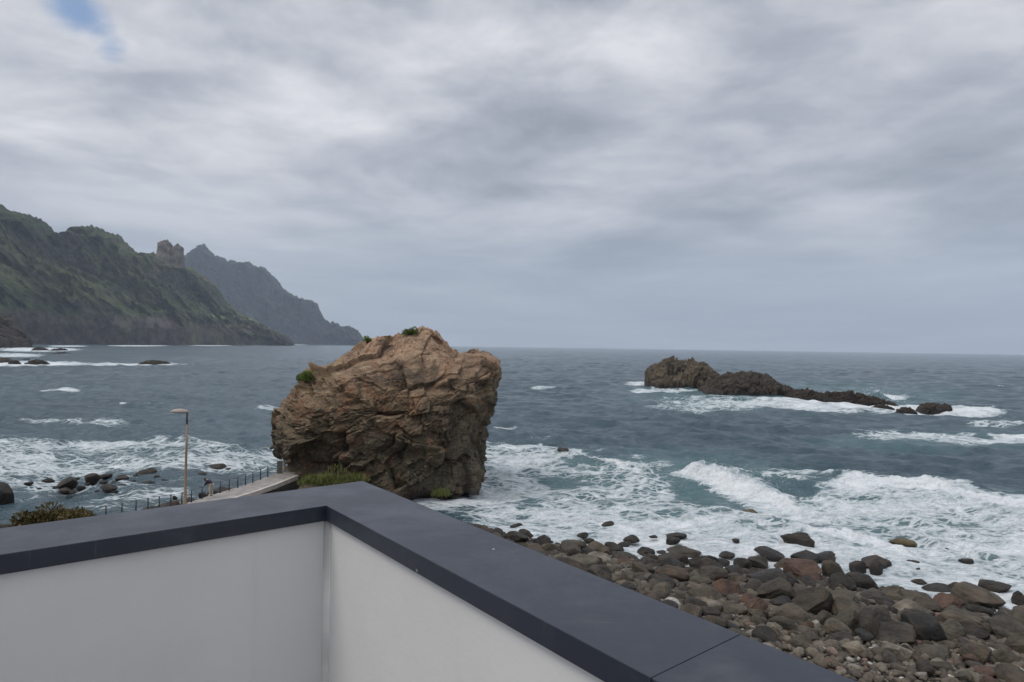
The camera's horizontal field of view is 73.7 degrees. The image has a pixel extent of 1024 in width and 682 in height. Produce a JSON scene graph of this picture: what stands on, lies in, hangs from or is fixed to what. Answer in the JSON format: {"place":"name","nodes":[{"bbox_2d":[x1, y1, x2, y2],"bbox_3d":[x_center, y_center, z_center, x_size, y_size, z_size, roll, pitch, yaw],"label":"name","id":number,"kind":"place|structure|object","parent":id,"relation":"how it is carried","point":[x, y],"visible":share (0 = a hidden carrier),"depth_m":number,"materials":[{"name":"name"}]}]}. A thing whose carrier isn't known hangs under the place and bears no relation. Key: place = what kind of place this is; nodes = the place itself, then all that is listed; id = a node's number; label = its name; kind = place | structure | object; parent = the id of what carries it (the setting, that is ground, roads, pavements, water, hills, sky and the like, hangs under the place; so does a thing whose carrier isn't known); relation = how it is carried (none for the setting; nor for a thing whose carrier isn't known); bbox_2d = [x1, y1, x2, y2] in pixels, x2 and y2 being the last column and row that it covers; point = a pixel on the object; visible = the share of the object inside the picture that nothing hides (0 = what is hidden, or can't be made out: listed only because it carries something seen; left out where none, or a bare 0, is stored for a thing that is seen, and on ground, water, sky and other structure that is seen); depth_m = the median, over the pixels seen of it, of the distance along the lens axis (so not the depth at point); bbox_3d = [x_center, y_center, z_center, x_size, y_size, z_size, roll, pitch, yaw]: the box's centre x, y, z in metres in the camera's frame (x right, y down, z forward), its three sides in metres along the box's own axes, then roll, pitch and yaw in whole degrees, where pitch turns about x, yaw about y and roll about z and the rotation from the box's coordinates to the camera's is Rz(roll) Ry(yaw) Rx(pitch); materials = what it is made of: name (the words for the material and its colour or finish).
{"place":"outdoors","nodes":[
{"label":"outdoors","id":0,"kind":"place"},
{"bbox_2d":[0,313,33,347],"bbox_3d":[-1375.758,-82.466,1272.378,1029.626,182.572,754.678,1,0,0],"label":"headland","id":1,"kind":"structure","parent":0,"point":[12,334],"depth_m":1233.00,"materials":[{"name":"stone"}]},
{"bbox_2d":[0,204,293,345],"bbox_3d":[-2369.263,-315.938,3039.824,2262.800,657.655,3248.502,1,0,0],"label":"mountain","id":2,"kind":"structure","parent":0,"point":[91,284],"depth_m":2762.73,"materials":[{"name":"green plant"}]},
{"bbox_2d":[155,239,172,263],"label":"rock tower","id":3,"kind":"structure","parent":2,"relation":"on","point":[163,252],"depth_m":3447.23,"materials":[{"name":"grey stone"}]},
{"bbox_2d":[170,243,184,267],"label":"rock tower","id":4,"kind":"structure","parent":2,"relation":"on","point":[177,255],"depth_m":3476.87,"materials":[{"name":"grey stone"}]},
{"bbox_2d":[187,470,295,503],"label":"walkway","id":5,"kind":"structure","parent":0,"point":[259,484],"depth_m":62.02,"materials":[{"name":"concrete"}]},
{"bbox_2d":[171,409,188,503],"bbox_3d":[-27.575,9.763,56.523,1.520,8.326,0.600,1,0,0],"label":"street lamp","id":6,"kind":"object","parent":5,"relation":"on","point":[186,450],"visible":1,"depth_m":56.45,"materials":[{"name":"grey metal"}]},
{"bbox_2d":[87,464,273,514],"bbox_3d":[-26.933,12.656,56.940,1.231,2.053,22.725,1,0,17],"label":"railing","id":7,"kind":"object","parent":5,"relation":"on","point":[136,506],"visible":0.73,"depth_m":56.74,"materials":[{"name":"metal"}]},
{"bbox_2d":[184,244,363,344],"bbox_3d":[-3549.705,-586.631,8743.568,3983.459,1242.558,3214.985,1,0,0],"label":"mountain","id":8,"kind":"structure","parent":0,"point":[260,295],"depth_m":7690.29,"materials":[{"name":"grey stone"}]},
{"bbox_2d":[298,473,339,488],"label":"rocky bank","id":9,"kind":"structure","parent":0,"point":[311,485],"depth_m":60.34,"materials":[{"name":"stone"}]},
{"bbox_2d":[295,470,336,486],"bbox_3d":[-16.919,12.322,61.082,4.659,1.336,2.844,1,0,0],"label":"grass clump","id":10,"kind":"object","parent":9,"relation":"on","point":[309,479],"visible":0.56,"depth_m":60.74,"materials":[{"name":"green plant"}]},
{"bbox_2d":[314,463,352,485],"bbox_3d":[-15.996,11.815,60.764,3.335,2.080,3.393,1,-1,-30],"label":"grass clump","id":11,"kind":"object","parent":9,"relation":"on","point":[333,478],"visible":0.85,"depth_m":60.17,"materials":[{"name":"green plant"}]},
{"bbox_2d":[335,472,369,484],"bbox_3d":[-14.544,12.298,61.019,2.560,1.125,3.524,0,-1,42],"label":"grass clump","id":12,"kind":"object","parent":9,"relation":"on","point":[353,478],"visible":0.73,"depth_m":61.00,"materials":[{"name":"green plant"}]},
{"bbox_2d":[0,344,1023,612],"bbox_3d":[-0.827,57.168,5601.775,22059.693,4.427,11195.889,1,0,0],"label":"sea","id":13,"kind":"structure","parent":0,"point":[638,458],"depth_m":104.28,"materials":[{"name":"liquid"}]},
{"bbox_2d":[0,482,14,504],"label":"boulder","id":14,"kind":"object","parent":13,"relation":"in","point":[6,494],"visible":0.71,"depth_m":61.03,"materials":[{"name":"stone"}]},
{"bbox_2d":[57,476,77,489],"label":"boulder","id":15,"kind":"object","parent":13,"relation":"in","point":[70,482],"visible":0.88,"depth_m":69.07,"materials":[{"name":"stone"}]},
{"bbox_2d":[644,356,719,388],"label":"rocky islet","id":16,"kind":"object","parent":13,"relation":"in","point":[668,372],"visible":0.88,"depth_m":258.39,"materials":[{"name":"stone"}]},
{"bbox_2d":[698,370,795,396],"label":"rocky islet","id":17,"kind":"object","parent":13,"relation":"in","point":[741,382],"visible":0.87,"depth_m":227.55,"materials":[{"name":"stone"}]},
{"bbox_2d":[754,546,784,561],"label":"boulder","id":18,"kind":"object","parent":13,"relation":"in","point":[771,554],"visible":0.91,"depth_m":48.76,"materials":[{"name":"stone"}]},
{"bbox_2d":[780,532,814,547],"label":"boulder","id":19,"kind":"object","parent":13,"relation":"in","point":[802,538],"visible":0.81,"depth_m":52.19,"materials":[{"name":"stone"}]},
{"bbox_2d":[787,388,898,405],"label":"rocky islet","id":20,"kind":"object","parent":13,"relation":"in","point":[849,396],"visible":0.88,"depth_m":198.02,"materials":[{"name":"stone"}]},
{"bbox_2d":[849,560,865,572],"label":"boulder","id":21,"kind":"object","parent":13,"relation":"in","point":[857,566],"visible":0.77,"depth_m":46.03,"materials":[{"name":"stone"}]},
{"bbox_2d":[869,561,882,575],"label":"boulder","id":22,"kind":"object","parent":13,"relation":"in","point":[875,568],"visible":0.9,"depth_m":45.58,"materials":[{"name":"stone"}]},
{"bbox_2d":[861,555,891,568],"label":"boulder","id":23,"kind":"object","parent":13,"relation":"in","point":[869,560],"visible":0.6,"depth_m":47.40,"materials":[{"name":"stone"}]},
{"bbox_2d":[888,537,916,546],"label":"boulder","id":24,"kind":"object","parent":13,"relation":"in","point":[904,542],"visible":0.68,"depth_m":52.93,"materials":[{"name":"stone"}]},
{"bbox_2d":[916,402,952,414],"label":"rocky islet","id":25,"kind":"object","parent":13,"relation":"in","point":[927,408],"visible":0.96,"depth_m":172.21,"materials":[{"name":"stone"}]},
{"bbox_2d":[978,579,1011,592],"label":"boulder","id":26,"kind":"object","parent":13,"relation":"in","point":[994,586],"visible":0.68,"depth_m":42.34,"materials":[{"name":"stone"}]},
{"bbox_2d":[0,0,1023,354],"label":"sky","id":27,"kind":"structure","parent":0,"point":[741,175],"materials":[{"name":"grey"}]},
{"bbox_2d":[413,501,966,681],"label":"ground","id":28,"kind":"structure","parent":0,"point":[825,653],"depth_m":27.57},
{"bbox_2d":[8,501,97,526],"bbox_3d":[-28.968,11.085,43.080,4.904,1.712,3.467,1,0,0],"label":"bush","id":29,"kind":"object","parent":28,"relation":"on","point":[38,516],"visible":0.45,"depth_m":42.40,"materials":[{"name":"green plant"}]},
{"bbox_2d":[53,508,94,520],"bbox_3d":[-27.029,10.894,42.334,2.257,1.602,3.685,1,-1,-41],"label":"bush","id":30,"kind":"object","parent":28,"relation":"on","point":[65,514],"visible":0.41,"depth_m":41.92,"materials":[{"name":"green plant"}]},
{"bbox_2d":[233,475,298,497],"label":"kerb","id":31,"kind":"structure","parent":28,"relation":"on","point":[276,485],"depth_m":62.39,"materials":[{"name":"concrete"}]},
{"bbox_2d":[262,480,298,493],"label":"retaining wall","id":32,"kind":"structure","parent":28,"relation":"on","point":[290,486],"depth_m":64.55,"materials":[{"name":"concrete"}]},
{"bbox_2d":[269,326,501,500],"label":"sea stack","id":33,"kind":"object","parent":28,"relation":"on","point":[408,417],"visible":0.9,"depth_m":65.77,"materials":[{"name":"brown stone"}]},
{"bbox_2d":[0,481,856,681],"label":"parapet","id":34,"kind":"structure","parent":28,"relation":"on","point":[361,581],"depth_m":1.92,"materials":[{"name":"white paint"}]},
{"bbox_2d":[504,531,528,542],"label":"boulder","id":35,"kind":"object","parent":28,"relation":"on","point":[516,536],"visible":0.6,"depth_m":51.49,"materials":[{"name":"stone"}]},
{"bbox_2d":[561,542,581,555],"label":"boulder","id":36,"kind":"object","parent":28,"relation":"on","point":[570,548],"visible":0.52,"depth_m":46.36,"materials":[{"name":"grey stone"}]},
{"bbox_2d":[556,557,587,570],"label":"boulder","id":37,"kind":"object","parent":28,"relation":"on","point":[575,563],"visible":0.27,"depth_m":40.73,"materials":[{"name":"stone"}]},
{"bbox_2d":[568,553,602,567],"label":"boulder","id":38,"kind":"object","parent":28,"relation":"on","point":[588,560],"visible":0.47,"depth_m":42.92,"materials":[{"name":"grey stone"}]},
{"bbox_2d":[586,541,608,553],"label":"boulder","id":39,"kind":"object","parent":28,"relation":"on","point":[597,546],"visible":0.47,"depth_m":48.73,"materials":[{"name":"brown stone"}]},
{"bbox_2d":[586,565,611,581],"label":"boulder","id":40,"kind":"object","parent":28,"relation":"on","point":[603,571],"visible":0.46,"depth_m":38.85,"materials":[{"name":"grey stone"}]},
{"bbox_2d":[648,574,675,587],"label":"boulder","id":41,"kind":"object","parent":28,"relation":"on","point":[659,578],"visible":0.56,"depth_m":40.06,"materials":[{"name":"stone"}]},
{"bbox_2d":[652,581,672,596],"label":"boulder","id":42,"kind":"object","parent":28,"relation":"on","point":[665,588],"visible":0.5,"depth_m":37.45,"materials":[{"name":"grey stone"}]},
{"bbox_2d":[655,564,689,581],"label":"boulder","id":43,"kind":"object","parent":28,"relation":"on","point":[679,574],"visible":0.65,"depth_m":41.36,"materials":[{"name":"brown stone"}]},
{"bbox_2d":[657,552,688,563],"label":"boulder","id":44,"kind":"object","parent":28,"relation":"on","point":[684,559],"visible":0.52,"depth_m":47.31,"materials":[{"name":"stone"}]},
{"bbox_2d":[667,545,700,557],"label":"boulder","id":45,"kind":"object","parent":28,"relation":"on","point":[686,551],"visible":0.77,"depth_m":49.30,"materials":[{"name":"grey stone"}]},
{"bbox_2d":[679,603,701,617],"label":"boulder","id":46,"kind":"object","parent":28,"relation":"on","point":[693,609],"visible":0.56,"depth_m":33.05,"materials":[{"name":"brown stone"}]},
{"bbox_2d":[687,574,711,584],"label":"boulder","id":47,"kind":"object","parent":28,"relation":"on","point":[699,578],"visible":0.56,"depth_m":41.05,"materials":[{"name":"grey stone"}]},
{"bbox_2d":[688,555,718,567],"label":"boulder","id":48,"kind":"object","parent":28,"relation":"on","point":[694,562],"visible":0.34,"depth_m":45.73,"materials":[{"name":"stone"}]},
{"bbox_2d":[687,586,721,599],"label":"boulder","id":49,"kind":"object","parent":28,"relation":"on","point":[708,592],"visible":0.62,"depth_m":37.19,"materials":[{"name":"grey stone"}]},
{"bbox_2d":[699,558,722,571],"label":"boulder","id":50,"kind":"object","parent":28,"relation":"on","point":[703,562],"visible":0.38,"depth_m":44.48,"materials":[{"name":"stone"}]},
{"bbox_2d":[701,606,721,615],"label":"boulder","id":51,"kind":"object","parent":28,"relation":"on","point":[707,610],"visible":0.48,"depth_m":33.34,"materials":[{"name":"stone"}]},
{"bbox_2d":[699,566,728,580],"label":"boulder","id":52,"kind":"object","parent":28,"relation":"on","point":[713,573],"visible":0.56,"depth_m":42.07,"materials":[{"name":"grey stone"}]},
{"bbox_2d":[703,615,727,628],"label":"boulder","id":53,"kind":"object","parent":28,"relation":"on","point":[719,621],"visible":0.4,"depth_m":30.59,"materials":[{"name":"grey stone"}]},
{"bbox_2d":[711,578,741,594],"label":"boulder","id":54,"kind":"object","parent":28,"relation":"on","point":[722,586],"visible":0.49,"depth_m":38.61,"materials":[{"name":"stone"}]},
{"bbox_2d":[722,603,747,614],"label":"boulder","id":55,"kind":"object","parent":28,"relation":"on","point":[734,608],"visible":0.79,"depth_m":33.97,"materials":[{"name":"grey stone"}]},
{"bbox_2d":[465,522,1023,681],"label":"cobbles","id":56,"kind":"object","parent":28,"relation":"on","point":[835,659],"visible":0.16,"depth_m":30.44,"materials":[{"name":"stone"}]},
{"bbox_2d":[743,597,768,609],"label":"boulder","id":57,"kind":"object","parent":28,"relation":"on","point":[759,603],"visible":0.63,"depth_m":35.17,"materials":[{"name":"stone"}]},
{"bbox_2d":[748,556,767,568],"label":"boulder","id":58,"kind":"object","parent":28,"relation":"on","point":[761,562],"visible":0.86,"depth_m":47.06,"materials":[{"name":"grey stone"}]},
{"bbox_2d":[751,625,782,643],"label":"boulder","id":59,"kind":"object","parent":28,"relation":"on","point":[764,633],"visible":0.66,"depth_m":29.47,"materials":[{"name":"stone"}]},
{"bbox_2d":[750,568,787,582],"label":"boulder","id":60,"kind":"object","parent":28,"relation":"on","point":[764,575],"visible":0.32,"depth_m":40.73,"materials":[{"name":"stone"}]},
{"bbox_2d":[756,577,795,599],"bbox_3d":[14.590,14.129,38.308,2.163,1.615,2.291,-8,-3,-5],"label":"boulder","id":61,"kind":"object","parent":28,"relation":"on","point":[776,587],"visible":0.57,"depth_m":37.57,"materials":[{"name":"grey stone"}]},
{"bbox_2d":[769,615,796,630],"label":"boulder","id":62,"kind":"object","parent":28,"relation":"on","point":[786,623],"visible":0.57,"depth_m":31.59,"materials":[{"name":"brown stone"}]},
{"bbox_2d":[768,603,810,621],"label":"boulder","id":63,"kind":"object","parent":28,"relation":"on","point":[793,611],"visible":0.77,"depth_m":33.54,"materials":[{"name":"brown stone"}]},
{"bbox_2d":[786,634,813,648],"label":"boulder","id":64,"kind":"object","parent":28,"relation":"on","point":[804,641],"visible":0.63,"depth_m":28.80,"materials":[{"name":"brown stone"}]},
{"bbox_2d":[783,558,821,580],"bbox_3d":[19.177,15.194,45.213,2.480,1.382,1.954,-3,-6,28],"label":"boulder","id":65,"kind":"object","parent":28,"relation":"on","point":[798,567],"visible":0.67,"depth_m":44.96,"materials":[{"name":"stone"}]},
{"bbox_2d":[790,550,819,563],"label":"boulder","id":66,"kind":"object","parent":28,"relation":"on","point":[808,555],"visible":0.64,"depth_m":48.06,"materials":[{"name":"stone"}]},
{"bbox_2d":[790,587,833,614],"bbox_3d":[15.569,13.756,35.532,2.244,1.650,1.674,-13,-14,25],"label":"boulder","id":67,"kind":"object","parent":28,"relation":"on","point":[816,600],"visible":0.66,"depth_m":35.16,"materials":[{"name":"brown stone"}]},
{"bbox_2d":[821,559,844,576],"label":"boulder","id":68,"kind":"object","parent":28,"relation":"on","point":[829,567],"visible":0.6,"depth_m":45.14,"materials":[{"name":"grey stone"}]},
{"bbox_2d":[822,617,854,635],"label":"boulder","id":69,"kind":"object","parent":28,"relation":"on","point":[831,625],"visible":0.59,"depth_m":31.18,"materials":[{"name":"brown stone"}]},
{"bbox_2d":[826,631,853,640],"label":"boulder","id":70,"kind":"object","parent":28,"relation":"on","point":[838,636],"visible":0.5,"depth_m":29.99,"materials":[{"name":"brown stone"}]},
{"bbox_2d":[828,572,856,590],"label":"boulder","id":71,"kind":"object","parent":28,"relation":"on","point":[846,581],"visible":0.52,"depth_m":42.18,"materials":[{"name":"stone"}]},
{"bbox_2d":[829,590,855,600],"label":"boulder","id":72,"kind":"object","parent":28,"relation":"on","point":[848,594],"visible":0.3,"depth_m":37.20,"materials":[{"name":"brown stone"}]},
{"bbox_2d":[830,597,860,614],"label":"boulder","id":73,"kind":"object","parent":28,"relation":"on","point":[839,604],"visible":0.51,"depth_m":35.13,"materials":[{"name":"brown stone"}]},
{"bbox_2d":[836,609,859,631],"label":"boulder","id":74,"kind":"object","parent":28,"relation":"on","point":[849,618],"visible":0.55,"depth_m":32.40,"materials":[{"name":"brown stone"}]},
{"bbox_2d":[841,641,866,656],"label":"boulder","id":75,"kind":"object","parent":28,"relation":"on","point":[852,648],"visible":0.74,"depth_m":28.31,"materials":[{"name":"beige stone"}]},
{"bbox_2d":[846,572,877,588],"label":"boulder","id":76,"kind":"object","parent":28,"relation":"on","point":[863,581],"visible":0.58,"depth_m":42.83,"materials":[{"name":"stone"}]},
{"bbox_2d":[854,628,873,643],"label":"boulder","id":77,"kind":"object","parent":28,"relation":"on","point":[865,635],"visible":0.71,"depth_m":30.69,"materials":[{"name":"stone"}]},
{"bbox_2d":[859,587,884,597],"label":"boulder","id":78,"kind":"object","parent":28,"relation":"on","point":[867,593],"visible":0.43,"depth_m":39.59,"materials":[{"name":"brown stone"}]},
{"bbox_2d":[859,605,891,638],"bbox_3d":[16.898,13.169,31.842,1.640,1.709,1.472,0,4,-16],"label":"boulder","id":79,"kind":"object","parent":28,"relation":"on","point":[872,617],"visible":0.56,"depth_m":31.55,"materials":[{"name":"grey stone"}]},
{"bbox_2d":[875,621,915,643],"bbox_3d":[17.412,13.402,31.269,1.894,1.188,1.585,1,0,25],"label":"boulder","id":80,"kind":"object","parent":28,"relation":"on","point":[901,632],"visible":0.69,"depth_m":30.84,"materials":[{"name":"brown stone"}]},
{"bbox_2d":[880,641,913,662],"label":"boulder","id":81,"kind":"object","parent":28,"relation":"on","point":[902,653],"visible":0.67,"depth_m":28.18,"materials":[{"name":"beige stone"}]},
{"bbox_2d":[893,599,917,612],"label":"boulder","id":82,"kind":"object","parent":28,"relation":"on","point":[904,603],"visible":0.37,"depth_m":37.17,"materials":[{"name":"beige stone"}]},
{"bbox_2d":[901,589,931,598],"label":"boulder","id":83,"kind":"object","parent":28,"relation":"on","point":[910,594],"visible":0.27,"depth_m":40.70,"materials":[{"name":"grey stone"}]},
{"bbox_2d":[900,609,947,641],"bbox_3d":[19.247,13.559,31.936,1.949,1.781,1.462,0,-1,39],"label":"boulder","id":84,"kind":"object","parent":28,"relation":"on","point":[927,626],"visible":0.57,"depth_m":31.50,"materials":[{"name":"stone"}]},
{"bbox_2d":[915,658,933,676],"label":"boulder","id":85,"kind":"object","parent":28,"relation":"on","point":[923,665],"visible":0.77,"depth_m":26.59,"materials":[{"name":"stone"}]},
{"bbox_2d":[912,596,941,612],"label":"boulder","id":86,"kind":"object","parent":28,"relation":"on","point":[929,604],"visible":0.48,"depth_m":37.91,"materials":[{"name":"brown stone"}]},
{"bbox_2d":[913,644,950,660],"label":"boulder","id":87,"kind":"object","parent":28,"relation":"on","point":[943,652],"visible":0.69,"depth_m":28.85,"materials":[{"name":"grey stone"}]},
{"bbox_2d":[921,582,951,592],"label":"boulder","id":88,"kind":"object","parent":28,"relation":"on","point":[937,587],"visible":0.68,"depth_m":42.93,"materials":[{"name":"stone"}]},
{"bbox_2d":[930,661,953,671],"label":"boulder","id":89,"kind":"object","parent":28,"relation":"on","point":[938,665],"visible":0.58,"depth_m":27.34,"materials":[{"name":"grey stone"}]},
{"bbox_2d":[933,593,965,608],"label":"boulder","id":90,"kind":"object","parent":28,"relation":"on","point":[943,600],"visible":0.52,"depth_m":39.06,"materials":[{"name":"stone"}]},
{"bbox_2d":[942,618,966,640],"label":"boulder","id":91,"kind":"object","parent":28,"relation":"on","point":[953,628],"visible":0.62,"depth_m":32.19,"materials":[{"name":"grey stone"}]},
{"bbox_2d":[936,609,993,634],"bbox_3d":[22.969,14.285,34.533,2.514,1.255,2.121,10,-16,-32],"label":"boulder","id":92,"kind":"object","parent":28,"relation":"on","point":[961,617],"visible":0.48,"depth_m":34.16,"materials":[{"name":"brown stone"}]},
{"bbox_2d":[958,643,991,664],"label":"boulder","id":93,"kind":"object","parent":28,"relation":"on","point":[982,652],"visible":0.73,"depth_m":28.85,"materials":[{"name":"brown stone"}]},
{"bbox_2d":[962,623,989,639],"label":"boulder","id":94,"kind":"object","parent":28,"relation":"on","point":[975,630],"visible":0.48,"depth_m":32.76,"materials":[{"name":"stone"}]},
{"bbox_2d":[950,581,1005,606],"bbox_3d":[27.874,15.290,40.662,2.330,1.529,2.536,1,0,-22],"label":"boulder","id":95,"kind":"object","parent":28,"relation":"on","point":[968,592],"visible":0.76,"depth_m":40.19,"materials":[{"name":"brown stone"}]},
{"bbox_2d":[965,604,993,616],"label":"boulder","id":96,"kind":"object","parent":28,"relation":"on","point":[975,608],"visible":0.58,"depth_m":38.18,"materials":[{"name":"stone"}]},
{"bbox_2d":[970,665,995,677],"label":"boulder","id":97,"kind":"object","parent":28,"relation":"on","point":[984,669],"visible":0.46,"depth_m":27.12,"materials":[{"name":"stone"}]},
{"bbox_2d":[991,647,1019,662],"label":"boulder","id":98,"kind":"object","parent":28,"relation":"on","point":[1003,654],"visible":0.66,"depth_m":29.02,"materials":[{"name":"grey stone"}]},
{"bbox_2d":[989,614,1023,638],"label":"boulder","id":99,"kind":"object","parent":28,"relation":"on","point":[1003,625],"visible":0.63,"depth_m":33.62,"materials":[{"name":"grey stone"}]},
{"bbox_2d":[995,665,1023,681],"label":"boulder","id":100,"kind":"object","parent":28,"relation":"on","point":[1010,673],"visible":0.97,"depth_m":26.22,"materials":[{"name":"brown stone"}]},
{"bbox_2d":[1003,632,1023,653],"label":"boulder","id":101,"kind":"object","parent":28,"relation":"on","point":[1014,642],"visible":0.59,"depth_m":30.94,"materials":[{"name":"grey stone"}]},
{"bbox_2d":[1008,605,1023,624],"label":"boulder","id":102,"kind":"object","parent":28,"relation":"on","point":[1017,612],"visible":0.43,"depth_m":36.41,"materials":[{"name":"grey stone"}]},
{"bbox_2d":[1011,590,1023,605],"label":"boulder","id":103,"kind":"object","parent":28,"relation":"on","point":[1017,597],"visible":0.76,"depth_m":40.48,"materials":[{"name":"stone"}]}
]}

